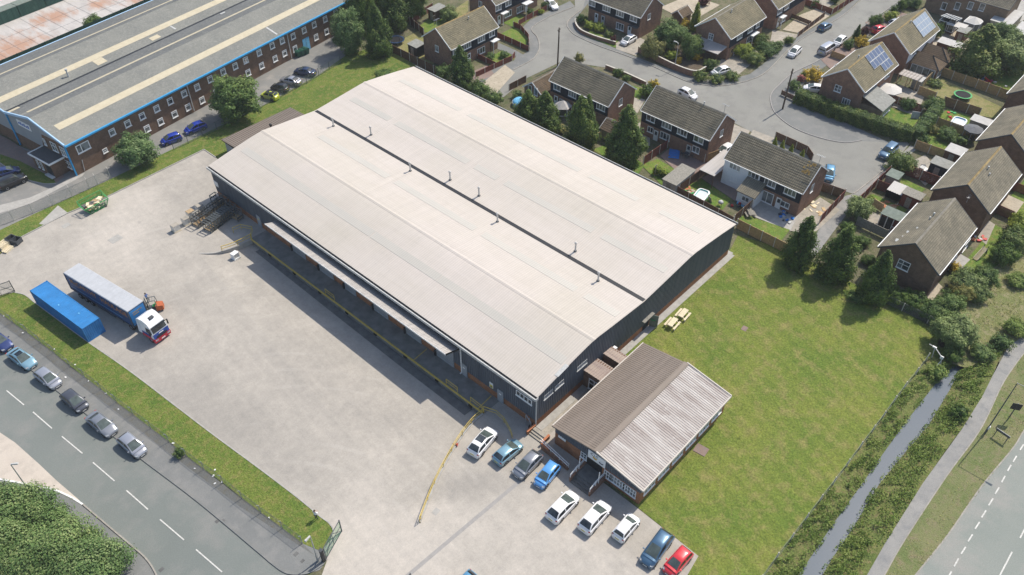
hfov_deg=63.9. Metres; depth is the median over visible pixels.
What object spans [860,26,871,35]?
garden shrub
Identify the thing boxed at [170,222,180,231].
wrapped box
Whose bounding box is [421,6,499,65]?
semi detached house
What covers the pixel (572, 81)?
semi detached house
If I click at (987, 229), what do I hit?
patio
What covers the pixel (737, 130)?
driveway
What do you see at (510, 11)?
window
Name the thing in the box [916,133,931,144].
garden shrub
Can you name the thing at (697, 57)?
garden shrub
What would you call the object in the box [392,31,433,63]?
garden lawn
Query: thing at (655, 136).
door
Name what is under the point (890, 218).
summerhouse
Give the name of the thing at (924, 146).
garden fence
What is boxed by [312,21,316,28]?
window
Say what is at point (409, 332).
roller door
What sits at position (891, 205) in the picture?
timber frame pile
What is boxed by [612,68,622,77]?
garden shrub
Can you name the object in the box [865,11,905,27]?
driveway
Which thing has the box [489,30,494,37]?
window
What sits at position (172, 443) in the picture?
litter
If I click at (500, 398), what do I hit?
side door
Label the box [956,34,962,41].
door
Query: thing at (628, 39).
parked car
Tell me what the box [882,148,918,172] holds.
garden shrub
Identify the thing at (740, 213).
garden fence
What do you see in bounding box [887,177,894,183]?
door
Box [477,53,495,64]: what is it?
garden fence
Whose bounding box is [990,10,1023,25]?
workshop
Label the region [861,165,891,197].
garden fence
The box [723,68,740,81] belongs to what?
garden shrub
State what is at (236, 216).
metal stillage
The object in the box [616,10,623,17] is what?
window
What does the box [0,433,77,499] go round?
entrance apron
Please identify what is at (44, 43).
boundary fence
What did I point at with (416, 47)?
shed
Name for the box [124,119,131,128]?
window
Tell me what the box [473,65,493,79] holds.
patio
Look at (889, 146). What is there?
parked car
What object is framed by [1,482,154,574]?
pavement
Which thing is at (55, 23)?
slab joint
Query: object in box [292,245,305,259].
roller door
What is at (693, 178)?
garden fence
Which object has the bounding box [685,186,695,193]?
rubble heap
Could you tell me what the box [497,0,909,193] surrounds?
estate road
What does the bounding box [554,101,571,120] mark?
garden gazebo
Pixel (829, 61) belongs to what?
driveway
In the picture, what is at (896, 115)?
garden lawn
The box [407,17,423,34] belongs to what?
garden fence
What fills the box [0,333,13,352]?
parked car
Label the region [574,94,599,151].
conifer tree
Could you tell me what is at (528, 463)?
parked car
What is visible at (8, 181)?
parked car
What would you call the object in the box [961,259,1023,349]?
rough tufts
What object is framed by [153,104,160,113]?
window
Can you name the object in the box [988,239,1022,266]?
garden shrub
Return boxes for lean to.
[936,36,962,54]
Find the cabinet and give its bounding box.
[230,250,239,259]
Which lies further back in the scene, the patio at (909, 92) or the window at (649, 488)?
the patio at (909, 92)
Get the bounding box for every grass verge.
[0,50,414,253]
[0,293,332,549]
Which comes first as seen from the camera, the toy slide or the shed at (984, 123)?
the toy slide
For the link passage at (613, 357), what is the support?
on the lawn at (805, 329)
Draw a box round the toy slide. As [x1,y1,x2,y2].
[973,244,988,259]
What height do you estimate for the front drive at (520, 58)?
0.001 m
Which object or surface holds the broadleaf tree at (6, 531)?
on the pavement at (141, 566)
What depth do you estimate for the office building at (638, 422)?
95.08 m
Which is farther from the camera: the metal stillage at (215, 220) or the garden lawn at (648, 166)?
the garden lawn at (648, 166)
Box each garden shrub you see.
[82,12,101,24]
[171,446,184,459]
[373,67,393,77]
[434,62,449,78]
[439,3,458,21]
[467,77,492,96]
[481,88,503,104]
[486,52,495,59]
[498,50,509,58]
[512,89,521,98]
[526,8,533,14]
[558,124,567,134]
[573,52,585,61]
[576,13,587,23]
[584,19,594,29]
[592,22,606,31]
[604,29,614,36]
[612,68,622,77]
[621,74,631,81]
[637,82,653,97]
[638,33,667,59]
[648,79,659,87]
[664,49,679,59]
[675,57,682,63]
[680,17,689,28]
[692,53,701,60]
[692,68,708,81]
[698,0,709,5]
[703,58,719,71]
[707,72,724,84]
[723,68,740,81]
[733,42,753,57]
[740,49,765,65]
[752,31,769,45]
[754,41,778,56]
[771,40,782,51]
[783,35,795,43]
[787,78,801,90]
[797,74,805,82]
[802,65,824,81]
[810,0,819,6]
[810,266,825,280]
[839,221,856,232]
[843,39,854,49]
[844,289,867,303]
[854,35,869,46]
[855,233,872,248]
[859,254,875,266]
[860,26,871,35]
[864,195,875,202]
[867,13,883,25]
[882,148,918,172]
[883,11,899,21]
[886,286,905,305]
[888,5,898,11]
[896,0,906,10]
[899,96,917,110]
[900,287,929,311]
[905,0,922,8]
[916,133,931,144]
[918,297,951,322]
[921,94,944,108]
[925,363,949,379]
[926,78,943,87]
[929,124,939,133]
[935,23,944,37]
[935,288,966,315]
[937,125,959,141]
[940,344,967,363]
[946,265,988,297]
[946,401,972,421]
[948,281,976,301]
[949,261,961,272]
[954,134,970,145]
[969,284,994,303]
[969,342,996,361]
[971,263,1002,288]
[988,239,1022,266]
[989,331,1016,351]
[995,223,1023,253]
[997,315,1023,338]
[1004,270,1023,287]
[1006,209,1023,232]
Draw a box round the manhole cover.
[431,508,439,514]
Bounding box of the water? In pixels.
[799,365,962,574]
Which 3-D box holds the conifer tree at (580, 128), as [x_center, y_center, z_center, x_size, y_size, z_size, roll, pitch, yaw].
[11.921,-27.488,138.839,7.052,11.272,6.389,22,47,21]
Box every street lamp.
[11,462,24,484]
[304,535,318,561]
[984,383,1022,433]
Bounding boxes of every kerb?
[0,149,203,250]
[0,163,55,183]
[0,478,83,504]
[7,351,323,574]
[15,292,333,537]
[82,504,156,574]
[513,6,574,69]
[567,0,859,85]
[770,0,899,142]
[853,165,888,193]
[884,353,1023,574]
[915,430,1023,574]
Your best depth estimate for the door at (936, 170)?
135.67 m
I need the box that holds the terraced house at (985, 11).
[923,0,1020,27]
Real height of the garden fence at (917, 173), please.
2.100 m
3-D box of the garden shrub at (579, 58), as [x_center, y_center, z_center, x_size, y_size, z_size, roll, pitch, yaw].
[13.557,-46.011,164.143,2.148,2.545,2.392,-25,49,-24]
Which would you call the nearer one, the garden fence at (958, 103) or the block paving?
the block paving
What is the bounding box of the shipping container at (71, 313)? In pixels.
[30,281,105,341]
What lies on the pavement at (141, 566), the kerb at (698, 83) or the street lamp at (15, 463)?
the street lamp at (15, 463)
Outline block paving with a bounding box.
[0,135,63,182]
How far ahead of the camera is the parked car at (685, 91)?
154.28 m
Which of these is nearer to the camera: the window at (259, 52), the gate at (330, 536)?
the gate at (330, 536)
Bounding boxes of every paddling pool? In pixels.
[693,188,709,200]
[951,116,966,127]
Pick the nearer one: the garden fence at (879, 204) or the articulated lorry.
the articulated lorry
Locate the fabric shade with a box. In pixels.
[883,181,908,204]
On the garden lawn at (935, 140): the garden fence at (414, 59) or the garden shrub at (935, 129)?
the garden shrub at (935, 129)
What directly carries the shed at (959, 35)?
on the ground at (872, 248)
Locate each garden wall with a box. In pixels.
[574,19,615,44]
[605,64,645,84]
[638,46,706,76]
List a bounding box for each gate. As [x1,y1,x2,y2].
[0,280,14,295]
[323,520,341,558]
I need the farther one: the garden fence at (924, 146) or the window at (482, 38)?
the window at (482, 38)
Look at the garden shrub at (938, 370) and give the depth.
104.27 m
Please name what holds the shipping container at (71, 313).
on the yard at (214, 362)
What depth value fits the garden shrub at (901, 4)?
181.59 m
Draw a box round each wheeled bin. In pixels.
[295,50,300,57]
[298,48,304,55]
[301,46,308,54]
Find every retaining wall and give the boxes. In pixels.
[199,239,252,253]
[420,413,484,522]
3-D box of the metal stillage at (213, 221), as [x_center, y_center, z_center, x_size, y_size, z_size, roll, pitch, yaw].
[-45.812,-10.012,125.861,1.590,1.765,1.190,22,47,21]
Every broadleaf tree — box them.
[0,478,59,543]
[0,496,108,574]
[0,517,32,573]
[27,524,137,574]
[109,130,160,168]
[208,74,262,126]
[330,6,365,55]
[343,0,375,32]
[374,0,382,7]
[402,0,427,17]
[651,16,688,49]
[679,32,705,60]
[844,195,876,221]
[927,311,980,350]
[947,23,1007,79]
[986,32,1023,75]
[994,21,1022,40]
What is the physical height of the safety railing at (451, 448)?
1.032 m
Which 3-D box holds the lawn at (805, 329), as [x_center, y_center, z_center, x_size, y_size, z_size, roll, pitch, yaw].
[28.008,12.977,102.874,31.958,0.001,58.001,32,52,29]
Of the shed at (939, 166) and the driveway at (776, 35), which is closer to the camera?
the shed at (939, 166)
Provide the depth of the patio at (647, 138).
144.70 m
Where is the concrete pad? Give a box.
[39,206,66,224]
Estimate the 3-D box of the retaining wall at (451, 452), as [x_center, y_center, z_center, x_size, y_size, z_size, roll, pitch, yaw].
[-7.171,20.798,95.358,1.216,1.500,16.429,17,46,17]
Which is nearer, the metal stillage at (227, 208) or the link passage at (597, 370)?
the link passage at (597, 370)
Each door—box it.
[256,215,262,227]
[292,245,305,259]
[302,36,310,48]
[319,264,333,279]
[344,282,356,296]
[373,303,388,319]
[406,327,421,343]
[436,349,453,367]
[462,363,467,377]
[497,389,503,403]
[554,95,557,103]
[594,13,597,21]
[649,315,658,327]
[653,130,658,140]
[686,144,691,155]
[774,197,781,208]
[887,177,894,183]
[903,197,911,207]
[912,81,918,89]
[932,167,939,175]
[947,154,954,160]
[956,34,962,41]
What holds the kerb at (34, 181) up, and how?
on the grass island
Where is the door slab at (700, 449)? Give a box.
[693,443,708,455]
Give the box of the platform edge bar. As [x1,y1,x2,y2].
[250,238,483,413]
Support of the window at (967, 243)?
in the semi detached house at (926, 243)
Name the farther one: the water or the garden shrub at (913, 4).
the garden shrub at (913, 4)
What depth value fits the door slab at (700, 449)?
96.31 m
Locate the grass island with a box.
[0,154,55,182]
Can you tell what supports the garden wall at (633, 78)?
on the ground at (872, 248)
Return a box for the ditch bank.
[765,345,1005,574]
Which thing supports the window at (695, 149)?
in the semi detached house at (699, 130)
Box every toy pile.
[731,200,743,207]
[778,210,793,223]
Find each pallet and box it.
[0,239,10,249]
[1,245,13,253]
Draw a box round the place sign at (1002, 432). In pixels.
[994,428,1009,442]
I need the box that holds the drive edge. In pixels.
[0,173,83,212]
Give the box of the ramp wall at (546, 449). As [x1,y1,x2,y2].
[540,439,568,469]
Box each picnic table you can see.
[664,317,680,330]
[675,308,690,321]
[745,208,756,217]
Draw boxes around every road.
[0,352,287,574]
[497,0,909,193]
[917,433,1023,574]
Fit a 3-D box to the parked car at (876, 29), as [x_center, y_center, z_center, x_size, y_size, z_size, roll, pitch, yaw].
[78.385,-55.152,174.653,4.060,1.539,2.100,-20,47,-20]
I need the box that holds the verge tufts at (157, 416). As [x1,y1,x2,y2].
[8,297,311,532]
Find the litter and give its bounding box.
[3,316,269,517]
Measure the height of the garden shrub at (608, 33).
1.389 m
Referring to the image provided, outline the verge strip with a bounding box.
[0,314,313,554]
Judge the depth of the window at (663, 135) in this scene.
142.29 m
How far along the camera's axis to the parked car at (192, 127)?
145.26 m
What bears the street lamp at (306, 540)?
on the pavement at (275, 547)
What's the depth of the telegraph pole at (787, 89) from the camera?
149.35 m
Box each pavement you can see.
[0,322,326,572]
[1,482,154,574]
[480,1,573,81]
[567,0,858,84]
[771,0,900,142]
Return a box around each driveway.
[484,65,514,91]
[616,38,644,55]
[715,49,756,73]
[730,124,749,143]
[770,30,796,46]
[783,9,830,33]
[806,78,822,83]
[820,43,865,68]
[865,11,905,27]
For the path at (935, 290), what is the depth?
116.11 m
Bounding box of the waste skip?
[76,190,108,213]
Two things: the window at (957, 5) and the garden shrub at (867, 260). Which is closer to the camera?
the garden shrub at (867, 260)
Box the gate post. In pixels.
[318,548,325,562]
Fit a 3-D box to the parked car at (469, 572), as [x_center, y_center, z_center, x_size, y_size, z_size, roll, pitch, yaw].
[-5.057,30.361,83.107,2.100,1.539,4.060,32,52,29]
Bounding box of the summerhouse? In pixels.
[877,205,906,230]
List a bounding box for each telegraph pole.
[557,27,559,65]
[782,68,793,108]
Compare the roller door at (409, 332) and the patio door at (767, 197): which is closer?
the roller door at (409, 332)
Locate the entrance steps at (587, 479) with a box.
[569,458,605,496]
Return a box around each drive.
[0,36,344,229]
[498,43,529,68]
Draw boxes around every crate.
[4,234,17,244]
[10,236,22,245]
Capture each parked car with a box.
[0,165,20,177]
[0,173,27,190]
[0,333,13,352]
[6,346,37,370]
[32,366,62,389]
[59,388,88,413]
[84,410,118,437]
[116,431,147,458]
[160,131,182,146]
[183,120,207,134]
[260,89,279,101]
[270,82,289,92]
[279,75,302,86]
[293,66,316,76]
[463,569,476,574]
[466,426,497,458]
[492,439,523,466]
[512,449,543,479]
[533,459,560,489]
[544,0,558,9]
[545,489,579,524]
[577,499,611,535]
[611,513,639,543]
[620,34,636,45]
[639,527,674,568]
[662,545,693,574]
[677,86,697,99]
[710,65,730,74]
[718,142,731,151]
[787,45,801,57]
[802,83,820,93]
[817,21,832,31]
[824,164,835,181]
[833,34,847,46]
[870,24,885,33]
[878,141,898,159]
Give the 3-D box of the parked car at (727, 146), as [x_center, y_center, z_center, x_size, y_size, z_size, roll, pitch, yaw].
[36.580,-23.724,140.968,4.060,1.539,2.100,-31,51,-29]
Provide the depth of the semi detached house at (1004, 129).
134.52 m
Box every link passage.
[583,358,613,389]
[603,345,626,367]
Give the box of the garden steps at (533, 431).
[526,424,549,442]
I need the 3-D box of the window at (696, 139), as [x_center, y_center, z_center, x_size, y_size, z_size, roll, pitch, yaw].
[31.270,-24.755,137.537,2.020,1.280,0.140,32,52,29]
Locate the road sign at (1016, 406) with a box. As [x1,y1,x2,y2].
[1008,403,1022,418]
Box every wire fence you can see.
[0,167,110,225]
[0,310,302,543]
[171,56,340,148]
[763,353,929,574]
[887,298,933,324]
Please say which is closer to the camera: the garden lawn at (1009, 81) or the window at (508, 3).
the garden lawn at (1009, 81)
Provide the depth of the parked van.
166.68 m
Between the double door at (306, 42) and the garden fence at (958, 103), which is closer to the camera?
the garden fence at (958, 103)
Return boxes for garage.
[522,67,556,101]
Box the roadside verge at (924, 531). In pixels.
[886,355,1023,574]
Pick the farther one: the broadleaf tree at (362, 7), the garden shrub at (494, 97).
the broadleaf tree at (362, 7)
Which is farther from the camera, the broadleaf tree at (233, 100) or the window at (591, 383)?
the broadleaf tree at (233, 100)
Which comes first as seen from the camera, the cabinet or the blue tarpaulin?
the cabinet
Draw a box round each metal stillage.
[189,213,203,228]
[192,211,205,226]
[201,217,216,233]
[204,216,218,231]
[206,201,218,212]
[206,214,220,229]
[208,213,223,226]
[209,192,222,205]
[209,200,221,210]
[210,211,225,225]
[212,210,227,224]
[215,208,229,223]
[217,194,230,205]
[217,206,231,221]
[219,205,233,220]
[221,203,235,218]
[223,202,237,214]
[229,206,243,221]
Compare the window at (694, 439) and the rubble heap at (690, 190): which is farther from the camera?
the rubble heap at (690, 190)
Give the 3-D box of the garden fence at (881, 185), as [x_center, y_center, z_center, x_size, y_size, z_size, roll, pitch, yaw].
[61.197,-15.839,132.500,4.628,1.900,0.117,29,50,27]
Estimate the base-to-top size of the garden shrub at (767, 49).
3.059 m
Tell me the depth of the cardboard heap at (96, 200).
128.97 m
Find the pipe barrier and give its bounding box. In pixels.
[929,344,943,363]
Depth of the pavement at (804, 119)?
149.22 m
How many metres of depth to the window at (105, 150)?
138.67 m
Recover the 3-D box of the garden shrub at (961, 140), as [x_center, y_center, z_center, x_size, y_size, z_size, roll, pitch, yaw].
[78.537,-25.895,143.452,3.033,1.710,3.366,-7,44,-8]
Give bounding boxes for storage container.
[0,3,19,24]
[11,0,46,16]
[44,0,62,6]
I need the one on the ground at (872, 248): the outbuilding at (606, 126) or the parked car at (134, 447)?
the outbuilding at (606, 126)
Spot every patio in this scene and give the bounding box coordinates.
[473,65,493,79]
[638,122,649,145]
[660,147,708,173]
[662,0,718,18]
[702,171,737,199]
[746,201,798,230]
[814,0,833,11]
[868,212,890,234]
[891,85,923,113]
[915,155,929,184]
[933,31,968,60]
[955,254,969,265]
[978,221,994,243]
[1001,195,1023,212]
[1017,0,1023,21]
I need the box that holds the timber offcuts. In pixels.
[803,201,825,215]
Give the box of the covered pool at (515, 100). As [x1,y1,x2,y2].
[512,97,521,106]
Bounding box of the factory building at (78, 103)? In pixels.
[0,0,347,178]
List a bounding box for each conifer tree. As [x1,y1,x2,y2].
[362,4,393,60]
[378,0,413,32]
[444,45,474,91]
[512,89,543,126]
[528,90,562,134]
[561,95,601,149]
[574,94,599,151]
[603,104,649,170]
[688,2,700,31]
[778,215,821,276]
[811,224,861,285]
[851,24,861,41]
[854,249,897,309]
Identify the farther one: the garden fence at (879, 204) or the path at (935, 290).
the garden fence at (879, 204)
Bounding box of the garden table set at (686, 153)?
[680,150,693,157]
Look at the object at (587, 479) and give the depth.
92.76 m
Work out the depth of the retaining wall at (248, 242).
123.02 m
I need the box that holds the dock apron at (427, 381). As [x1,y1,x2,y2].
[256,249,471,414]
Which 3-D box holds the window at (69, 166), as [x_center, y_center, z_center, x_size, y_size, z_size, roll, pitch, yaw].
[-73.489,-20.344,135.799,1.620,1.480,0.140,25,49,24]
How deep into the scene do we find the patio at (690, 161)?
139.54 m
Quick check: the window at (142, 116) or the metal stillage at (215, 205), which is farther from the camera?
the window at (142, 116)
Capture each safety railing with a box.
[220,234,251,249]
[232,224,252,237]
[419,408,483,521]
[483,406,512,436]
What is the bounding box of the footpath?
[867,337,1023,574]
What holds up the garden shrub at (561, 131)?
on the ground at (872, 248)
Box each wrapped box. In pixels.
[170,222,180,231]
[180,215,190,225]
[185,208,193,217]
[194,202,204,210]
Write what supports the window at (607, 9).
in the semi detached house at (639, 18)
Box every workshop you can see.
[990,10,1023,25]
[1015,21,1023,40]
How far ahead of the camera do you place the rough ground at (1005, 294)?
113.59 m
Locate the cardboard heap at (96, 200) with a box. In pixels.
[81,196,106,213]
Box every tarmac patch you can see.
[108,234,122,243]
[406,480,520,574]
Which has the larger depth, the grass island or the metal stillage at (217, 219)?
the grass island
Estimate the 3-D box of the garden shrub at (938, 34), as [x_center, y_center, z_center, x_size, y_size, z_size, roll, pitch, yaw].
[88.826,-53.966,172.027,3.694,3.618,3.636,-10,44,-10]
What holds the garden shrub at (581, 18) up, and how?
on the ground at (872, 248)
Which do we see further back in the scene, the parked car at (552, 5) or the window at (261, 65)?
the parked car at (552, 5)
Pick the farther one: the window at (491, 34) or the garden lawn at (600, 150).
the window at (491, 34)
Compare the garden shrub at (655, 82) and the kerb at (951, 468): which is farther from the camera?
the garden shrub at (655, 82)
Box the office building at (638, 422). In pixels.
[552,342,731,503]
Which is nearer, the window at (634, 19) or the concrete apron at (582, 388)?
the concrete apron at (582, 388)
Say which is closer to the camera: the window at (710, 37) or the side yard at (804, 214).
the side yard at (804, 214)
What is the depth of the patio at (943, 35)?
173.15 m
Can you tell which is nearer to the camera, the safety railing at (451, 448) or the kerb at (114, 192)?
the safety railing at (451, 448)
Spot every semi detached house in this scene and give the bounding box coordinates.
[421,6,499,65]
[469,0,536,24]
[548,56,636,125]
[588,0,664,37]
[640,85,736,162]
[694,0,766,59]
[697,131,828,216]
[755,0,805,29]
[818,42,898,115]
[868,8,955,79]
[874,198,977,297]
[929,146,1021,235]
[974,104,1023,182]
[1000,75,1023,112]
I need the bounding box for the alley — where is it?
[799,145,915,262]
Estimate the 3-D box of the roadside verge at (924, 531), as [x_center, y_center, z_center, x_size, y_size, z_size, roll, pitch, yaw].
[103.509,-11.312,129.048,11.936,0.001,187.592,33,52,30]
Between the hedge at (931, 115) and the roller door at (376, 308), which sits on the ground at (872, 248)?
the hedge at (931, 115)
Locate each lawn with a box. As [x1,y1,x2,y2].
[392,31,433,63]
[420,19,448,31]
[453,0,467,16]
[487,51,514,65]
[501,27,527,44]
[504,14,528,27]
[585,30,617,46]
[594,143,642,173]
[612,235,937,574]
[631,85,641,99]
[642,159,673,184]
[687,179,730,209]
[736,214,788,239]
[872,194,906,211]
[885,108,919,126]
[900,178,924,191]
[927,79,1002,117]
[927,132,955,151]
[939,109,970,131]
[946,66,1022,89]
[964,225,1004,270]
[1001,180,1023,216]
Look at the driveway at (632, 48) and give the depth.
169.65 m
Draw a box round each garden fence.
[389,44,436,73]
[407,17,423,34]
[412,2,432,20]
[475,52,514,77]
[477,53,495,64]
[497,32,528,50]
[509,75,526,90]
[513,21,528,43]
[518,5,546,23]
[643,139,668,164]
[677,187,734,219]
[679,170,705,188]
[704,149,719,162]
[734,200,752,220]
[736,218,786,250]
[774,131,813,160]
[781,90,793,99]
[791,14,810,23]
[797,11,825,36]
[805,0,852,14]
[818,189,846,223]
[821,182,845,197]
[830,50,845,59]
[855,216,888,237]
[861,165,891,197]
[872,198,883,211]
[875,179,901,195]
[890,95,923,112]
[905,167,940,185]
[913,140,944,156]
[916,85,937,98]
[923,72,932,85]
[936,117,977,138]
[940,68,1008,98]
[944,96,981,114]
[995,205,1015,219]
[1011,182,1023,194]
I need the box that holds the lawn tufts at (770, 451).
[663,341,921,561]
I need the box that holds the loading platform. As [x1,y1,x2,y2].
[252,230,498,413]
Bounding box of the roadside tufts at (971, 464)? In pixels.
[888,363,1023,574]
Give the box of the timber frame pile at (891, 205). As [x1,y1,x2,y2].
[881,200,898,207]
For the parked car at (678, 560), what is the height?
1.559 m
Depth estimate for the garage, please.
152.56 m
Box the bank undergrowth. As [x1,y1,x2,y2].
[768,345,1004,574]
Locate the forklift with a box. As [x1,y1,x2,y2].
[143,296,163,310]
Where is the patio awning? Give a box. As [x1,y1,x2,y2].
[944,20,968,36]
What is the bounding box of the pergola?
[895,69,922,90]
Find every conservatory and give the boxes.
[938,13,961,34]
[963,16,982,34]
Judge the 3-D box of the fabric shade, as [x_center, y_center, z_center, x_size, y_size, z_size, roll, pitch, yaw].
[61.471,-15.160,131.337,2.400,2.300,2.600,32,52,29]
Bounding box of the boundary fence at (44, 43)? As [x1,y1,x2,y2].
[0,0,150,63]
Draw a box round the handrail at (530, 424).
[525,415,532,427]
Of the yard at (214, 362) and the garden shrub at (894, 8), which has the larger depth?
the garden shrub at (894, 8)
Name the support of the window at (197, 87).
in the factory building at (78, 103)
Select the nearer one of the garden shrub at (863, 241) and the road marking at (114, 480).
the road marking at (114, 480)
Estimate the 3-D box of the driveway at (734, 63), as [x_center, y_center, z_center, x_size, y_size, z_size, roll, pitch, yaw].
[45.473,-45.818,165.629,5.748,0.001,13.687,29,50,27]
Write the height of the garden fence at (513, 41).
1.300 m
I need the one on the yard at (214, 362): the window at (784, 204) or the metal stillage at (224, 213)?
the metal stillage at (224, 213)
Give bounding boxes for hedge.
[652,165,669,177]
[792,87,915,142]
[911,101,945,142]
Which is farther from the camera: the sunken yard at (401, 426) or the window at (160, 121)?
the window at (160, 121)
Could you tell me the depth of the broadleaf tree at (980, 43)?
157.37 m
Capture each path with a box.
[542,389,589,434]
[633,97,644,112]
[750,130,773,143]
[927,283,941,299]
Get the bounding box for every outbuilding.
[599,117,618,140]
[670,5,692,25]
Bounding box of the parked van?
[817,41,835,55]
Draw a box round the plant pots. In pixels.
[969,233,986,241]
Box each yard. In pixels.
[0,0,142,59]
[0,150,697,574]
[200,244,479,520]
[790,198,839,231]
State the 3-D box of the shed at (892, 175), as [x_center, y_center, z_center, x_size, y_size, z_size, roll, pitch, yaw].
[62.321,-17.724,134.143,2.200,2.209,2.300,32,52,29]
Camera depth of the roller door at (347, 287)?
115.28 m
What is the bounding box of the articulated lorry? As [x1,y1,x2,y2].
[63,263,170,343]
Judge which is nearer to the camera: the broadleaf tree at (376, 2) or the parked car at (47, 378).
the parked car at (47, 378)
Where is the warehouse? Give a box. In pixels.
[206,66,737,425]
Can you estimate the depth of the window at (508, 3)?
176.19 m
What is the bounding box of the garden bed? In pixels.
[659,31,716,69]
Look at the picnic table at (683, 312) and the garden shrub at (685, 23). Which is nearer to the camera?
the picnic table at (683, 312)
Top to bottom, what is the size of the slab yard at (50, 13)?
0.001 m
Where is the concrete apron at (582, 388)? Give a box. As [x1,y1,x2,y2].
[536,250,734,430]
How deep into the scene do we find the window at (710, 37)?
165.36 m
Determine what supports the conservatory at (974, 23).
on the ground at (872, 248)
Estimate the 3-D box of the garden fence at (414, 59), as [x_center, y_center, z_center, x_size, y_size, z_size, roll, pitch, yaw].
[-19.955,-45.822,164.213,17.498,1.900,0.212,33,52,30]
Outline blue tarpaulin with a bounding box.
[668,149,681,158]
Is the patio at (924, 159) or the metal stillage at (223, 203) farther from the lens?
the patio at (924, 159)
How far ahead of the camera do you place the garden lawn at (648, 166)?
138.24 m
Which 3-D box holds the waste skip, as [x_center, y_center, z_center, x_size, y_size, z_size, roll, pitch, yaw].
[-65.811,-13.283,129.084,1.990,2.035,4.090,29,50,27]
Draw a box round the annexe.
[222,107,303,151]
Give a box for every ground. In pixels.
[0,0,1023,574]
[932,251,1023,366]
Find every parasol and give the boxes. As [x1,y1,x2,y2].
[879,83,901,95]
[964,124,982,140]
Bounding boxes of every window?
[49,141,58,152]
[59,146,67,157]
[65,160,72,169]
[75,140,91,154]
[102,147,108,153]
[108,127,116,136]
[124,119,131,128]
[138,112,145,120]
[143,124,151,132]
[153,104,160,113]
[157,117,164,126]
[166,97,173,105]
[171,110,177,118]
[181,89,187,98]
[185,103,191,111]
[194,83,200,91]
[199,96,205,104]
[207,75,213,83]
[220,67,226,75]
[232,62,237,70]
[243,56,248,64]
[245,68,251,76]
[256,48,262,56]
[259,62,264,69]
[269,41,275,49]
[272,54,278,62]
[279,36,284,44]
[282,49,286,57]
[290,32,295,40]
[301,26,306,34]
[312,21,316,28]
[464,42,470,50]
[477,46,484,55]
[478,35,484,43]
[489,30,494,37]
[495,4,501,11]
[504,9,511,18]
[505,0,511,7]
[515,390,531,406]
[517,5,523,13]
[534,87,537,96]
[543,389,552,400]
[553,84,560,91]
[554,379,563,390]
[568,91,575,98]
[576,359,586,371]
[579,451,586,461]
[588,0,595,7]
[588,378,596,389]
[596,103,604,112]
[602,5,610,12]
[603,469,611,480]
[610,474,625,490]
[615,22,623,31]
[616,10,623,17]
[621,482,635,498]
[629,15,636,22]
[643,481,654,496]
[646,114,654,123]
[647,126,653,133]
[657,464,669,480]
[659,131,669,141]
[661,121,671,130]
[671,449,683,465]
[676,128,687,137]
[685,435,696,450]
[691,145,699,154]
[693,135,703,144]
[698,421,709,436]
[708,33,713,40]
[711,408,721,422]
[728,163,740,172]
[746,36,751,43]
[747,171,758,179]
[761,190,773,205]
[764,178,775,189]
[779,200,789,209]
[783,187,796,198]
[833,84,841,92]
[841,97,850,104]
[895,258,910,272]
[940,2,947,10]
[954,2,960,10]
[961,238,970,252]
[966,1,973,9]
[978,3,985,11]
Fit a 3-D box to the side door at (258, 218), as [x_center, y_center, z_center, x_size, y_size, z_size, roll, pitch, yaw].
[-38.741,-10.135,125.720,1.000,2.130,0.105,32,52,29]
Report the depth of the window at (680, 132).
139.25 m
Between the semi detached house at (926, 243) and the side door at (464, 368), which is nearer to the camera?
the side door at (464, 368)
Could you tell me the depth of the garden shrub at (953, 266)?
118.44 m
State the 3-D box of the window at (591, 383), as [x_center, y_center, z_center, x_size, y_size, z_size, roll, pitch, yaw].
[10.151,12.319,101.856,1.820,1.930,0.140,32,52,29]
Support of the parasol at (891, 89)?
on the patio at (909, 92)
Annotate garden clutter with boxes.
[908,164,930,181]
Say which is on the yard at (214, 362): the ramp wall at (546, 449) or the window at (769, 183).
the ramp wall at (546, 449)
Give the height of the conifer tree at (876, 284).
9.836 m
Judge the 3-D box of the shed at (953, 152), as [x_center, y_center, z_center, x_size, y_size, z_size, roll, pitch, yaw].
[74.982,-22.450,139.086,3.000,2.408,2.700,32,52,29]
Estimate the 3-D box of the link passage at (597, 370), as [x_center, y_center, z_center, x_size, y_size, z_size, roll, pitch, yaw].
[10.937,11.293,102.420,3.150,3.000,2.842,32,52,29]
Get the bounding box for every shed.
[407,39,424,57]
[427,3,446,21]
[662,163,695,192]
[884,168,904,183]
[898,186,925,208]
[910,77,925,89]
[927,155,954,177]
[942,143,968,161]
[953,27,972,42]
[969,114,993,134]
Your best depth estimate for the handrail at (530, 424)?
98.15 m
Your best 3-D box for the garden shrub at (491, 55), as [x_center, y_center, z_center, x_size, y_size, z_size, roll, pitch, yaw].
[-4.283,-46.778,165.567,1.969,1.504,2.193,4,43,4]
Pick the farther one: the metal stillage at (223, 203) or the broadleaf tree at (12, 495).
the metal stillage at (223, 203)
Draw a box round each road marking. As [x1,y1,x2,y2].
[6,390,221,571]
[949,444,1023,574]
[999,530,1023,574]
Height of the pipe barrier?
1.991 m
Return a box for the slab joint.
[0,0,124,55]
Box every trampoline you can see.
[390,30,404,43]
[953,90,971,101]

